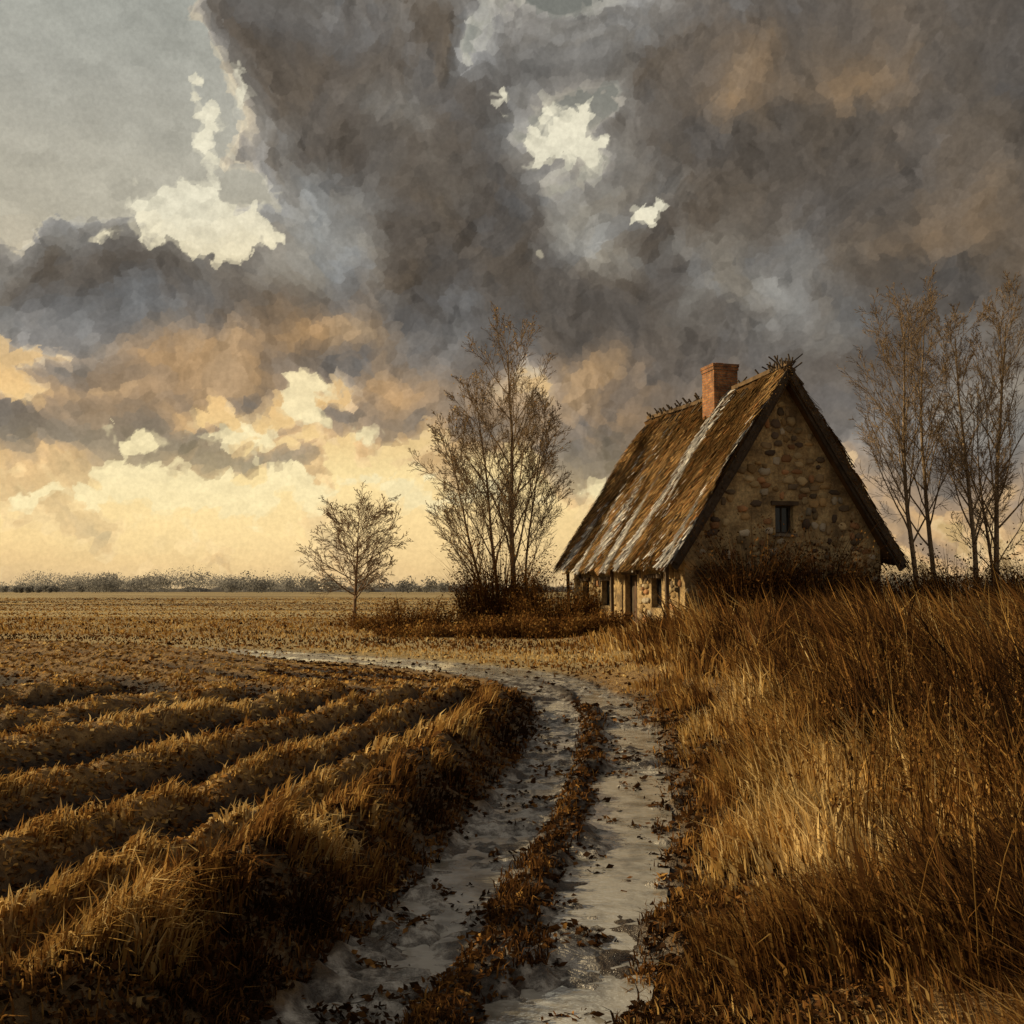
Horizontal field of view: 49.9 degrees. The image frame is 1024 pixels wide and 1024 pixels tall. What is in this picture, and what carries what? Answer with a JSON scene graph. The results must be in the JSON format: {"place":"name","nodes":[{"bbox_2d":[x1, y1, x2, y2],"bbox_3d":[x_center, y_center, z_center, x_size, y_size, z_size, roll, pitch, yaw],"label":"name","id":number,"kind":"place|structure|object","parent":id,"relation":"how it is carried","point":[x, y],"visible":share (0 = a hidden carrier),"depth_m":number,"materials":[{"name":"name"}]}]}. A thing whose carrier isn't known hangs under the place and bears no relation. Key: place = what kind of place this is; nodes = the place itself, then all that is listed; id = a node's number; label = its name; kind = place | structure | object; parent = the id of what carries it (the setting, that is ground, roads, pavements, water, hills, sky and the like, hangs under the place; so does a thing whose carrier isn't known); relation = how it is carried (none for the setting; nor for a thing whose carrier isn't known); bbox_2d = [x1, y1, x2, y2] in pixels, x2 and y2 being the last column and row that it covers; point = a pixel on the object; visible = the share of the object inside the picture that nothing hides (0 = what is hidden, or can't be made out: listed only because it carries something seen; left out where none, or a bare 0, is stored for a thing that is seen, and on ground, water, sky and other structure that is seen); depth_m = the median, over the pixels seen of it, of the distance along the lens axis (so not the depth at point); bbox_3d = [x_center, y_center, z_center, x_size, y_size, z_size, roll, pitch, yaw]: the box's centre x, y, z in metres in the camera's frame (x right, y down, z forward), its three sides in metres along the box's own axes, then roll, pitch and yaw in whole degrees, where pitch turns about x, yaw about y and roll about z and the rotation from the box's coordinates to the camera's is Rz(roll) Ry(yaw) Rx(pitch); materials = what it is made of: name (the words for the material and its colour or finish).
{"place":"outdoors","nodes":[
{"label":"outdoors","id":0,"kind":"place"},
{"bbox_2d":[0,0,1023,588],"bbox_3d":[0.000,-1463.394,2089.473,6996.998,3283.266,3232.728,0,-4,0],"label":"sky","id":1,"kind":"structure","parent":0,"point":[264,264],"depth_m":3368.06,"materials":[{"name":"grey"}]},
{"bbox_2d":[0,589,1023,1023],"bbox_3d":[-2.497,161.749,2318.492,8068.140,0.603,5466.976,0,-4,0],"label":"ground","id":2,"kind":"structure","parent":0,"point":[340,975],"depth_m":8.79,"materials":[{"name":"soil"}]},
{"bbox_2d":[0,639,535,1023],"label":"stubble grass","id":3,"kind":"structure","parent":2,"relation":"on","point":[161,884],"depth_m":5.74,"materials":[{"name":"brown plant"}]},
{"bbox_2d":[0,597,692,673],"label":"pasture grass","id":4,"kind":"structure","parent":2,"relation":"on","point":[378,645],"depth_m":44.70,"materials":[{"name":"brown plant"}]},
{"bbox_2d":[295,480,412,624],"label":"bare field tree","id":5,"kind":"object","parent":2,"relation":"on","point":[355,566],"visible":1,"depth_m":45.12,"materials":[{"name":"brown plant"}]},
{"bbox_2d":[90,641,735,1023],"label":"verge grass","id":6,"kind":"structure","parent":2,"relation":"on","point":[511,886],"depth_m":5.33,"materials":[{"name":"brown plant"}]},
{"bbox_2d":[345,590,485,630],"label":"rust bush","id":7,"kind":"object","parent":2,"relation":"on","point":[386,620],"visible":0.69,"depth_m":43.03,"materials":[{"name":"brown plant"}]},
{"bbox_2d":[368,618,477,637],"bbox_3d":[-2.749,3.957,37.764,4.434,0.758,2.120,0,-4,0],"label":"rust bush","id":8,"kind":"object","parent":2,"relation":"on","point":[439,633],"visible":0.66,"depth_m":37.48,"materials":[{"name":"brown plant"}]},
{"bbox_2d":[229,649,671,1023],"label":"puddle water","id":9,"kind":"structure","parent":2,"relation":"on","point":[604,898],"depth_m":6.73,"materials":[{"name":"grey liquid"}]},
{"bbox_2d":[409,302,574,587],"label":"bare tall tree","id":10,"kind":"object","parent":2,"relation":"on","point":[510,498],"visible":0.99,"depth_m":45.78,"materials":[{"name":"brown plant"}]},
{"bbox_2d":[428,508,563,627],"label":"hedge bush","id":11,"kind":"object","parent":2,"relation":"on","point":[483,602],"visible":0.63,"depth_m":44.39,"materials":[{"name":"brown plant"}]},
{"bbox_2d":[449,608,562,638],"bbox_3d":[-0.098,3.692,37.241,4.079,1.184,2.118,0,-4,0],"label":"rust bush","id":12,"kind":"object","parent":2,"relation":"on","point":[503,629],"visible":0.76,"depth_m":36.78,"materials":[{"name":"brown plant"}]},
{"bbox_2d":[0,565,1020,592],"bbox_3d":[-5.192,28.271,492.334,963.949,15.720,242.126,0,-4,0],"label":"distant tree line","id":13,"kind":"object","parent":2,"relation":"on","point":[107,583],"visible":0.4,"depth_m":413.12,"materials":[{"name":"grey plant"}]},
{"bbox_2d":[0,565,1023,1023],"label":"meadow grass","id":14,"kind":"structure","parent":2,"relation":"on","point":[820,921],"depth_m":7.07,"materials":[{"name":"brown plant"}]},
{"bbox_2d":[502,562,606,626],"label":"rust bush","id":15,"kind":"object","parent":2,"relation":"on","point":[584,608],"visible":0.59,"depth_m":42.50,"materials":[{"name":"brown plant"}]},
{"bbox_2d":[520,604,635,638],"bbox_3d":[2.188,3.639,36.611,3.895,1.180,2.111,0,-4,0],"label":"rust bush","id":16,"kind":"object","parent":2,"relation":"on","point":[571,626],"visible":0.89,"depth_m":36.23,"materials":[{"name":"brown plant"}]},
{"bbox_2d":[684,601,763,621],"bbox_3d":[6.653,3.165,33.113,3.178,1.117,2.123,0,-4,0],"label":"rust bush","id":17,"kind":"object","parent":2,"relation":"on","point":[732,608],"visible":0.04,"depth_m":32.84,"materials":[{"name":"brown plant"}]},
{"bbox_2d":[552,353,910,623],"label":"stone cottage","id":18,"kind":"structure","parent":2,"relation":"on","point":[725,448],"depth_m":36.51,"materials":[{"name":"brown stone"}]},
{"bbox_2d":[608,508,787,605],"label":"window panes","id":19,"kind":"structure","parent":18,"relation":"in","point":[777,510],"depth_m":36.34,"materials":[{"name":"black glass"}]},
{"bbox_2d":[680,508,829,616],"bbox_3d":[7.580,1.822,34.037,5.057,3.929,4.565,0,-4,0],"label":"bush","id":20,"kind":"object","parent":2,"relation":"on","point":[739,584],"visible":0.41,"depth_m":33.82,"materials":[{"name":"brown plant"}]},
{"bbox_2d":[749,511,900,615],"bbox_3d":[9.771,1.809,34.383,4.798,4.004,3.937,1,-4,-14],"label":"bush","id":21,"kind":"object","parent":2,"relation":"on","point":[834,572],"visible":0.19,"depth_m":34.03,"materials":[{"name":"brown plant"}]},
{"bbox_2d":[819,548,950,614],"bbox_3d":[11.695,2.450,34.639,4.517,2.753,3.079,0,-4,0],"label":"bush","id":22,"kind":"object","parent":2,"relation":"on","point":[894,593],"visible":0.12,"depth_m":34.42,"materials":[{"name":"brown plant"}]},
{"bbox_2d":[837,264,978,592],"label":"bare birch tree","id":23,"kind":"object","parent":2,"relation":"on","point":[929,544],"visible":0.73,"depth_m":42.19,"materials":[{"name":"brown plant"}]},
{"bbox_2d":[846,282,985,586],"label":"bare birch tree","id":24,"kind":"object","parent":2,"relation":"on","point":[903,426],"visible":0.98,"depth_m":40.49,"materials":[{"name":"brown plant"}]},
{"bbox_2d":[873,543,1023,610],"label":"dark thicket","id":25,"kind":"object","parent":2,"relation":"on","point":[973,585],"visible":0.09,"depth_m":36.11,"materials":[{"name":"brown plant"}]},
{"bbox_2d":[881,538,1023,599],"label":"dark thicket","id":26,"kind":"object","parent":2,"relation":"on","point":[942,568],"visible":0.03,"depth_m":42.86,"materials":[{"name":"brown plant"}]},
{"bbox_2d":[897,299,1023,590],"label":"bare birch tree","id":27,"kind":"object","parent":2,"relation":"on","point":[971,524],"visible":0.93,"depth_m":40.29,"materials":[{"name":"brown plant"}]},
{"bbox_2d":[925,270,1023,591],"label":"bare birch tree","id":28,"kind":"object","parent":2,"relation":"on","point":[973,485],"visible":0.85,"depth_m":40.77,"materials":[{"name":"brown plant"}]},
{"bbox_2d":[950,523,1023,599],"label":"dark thicket","id":29,"kind":"object","parent":2,"relation":"on","point":[1005,566],"visible":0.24,"depth_m":37.11,"materials":[{"name":"brown plant"}]}
]}

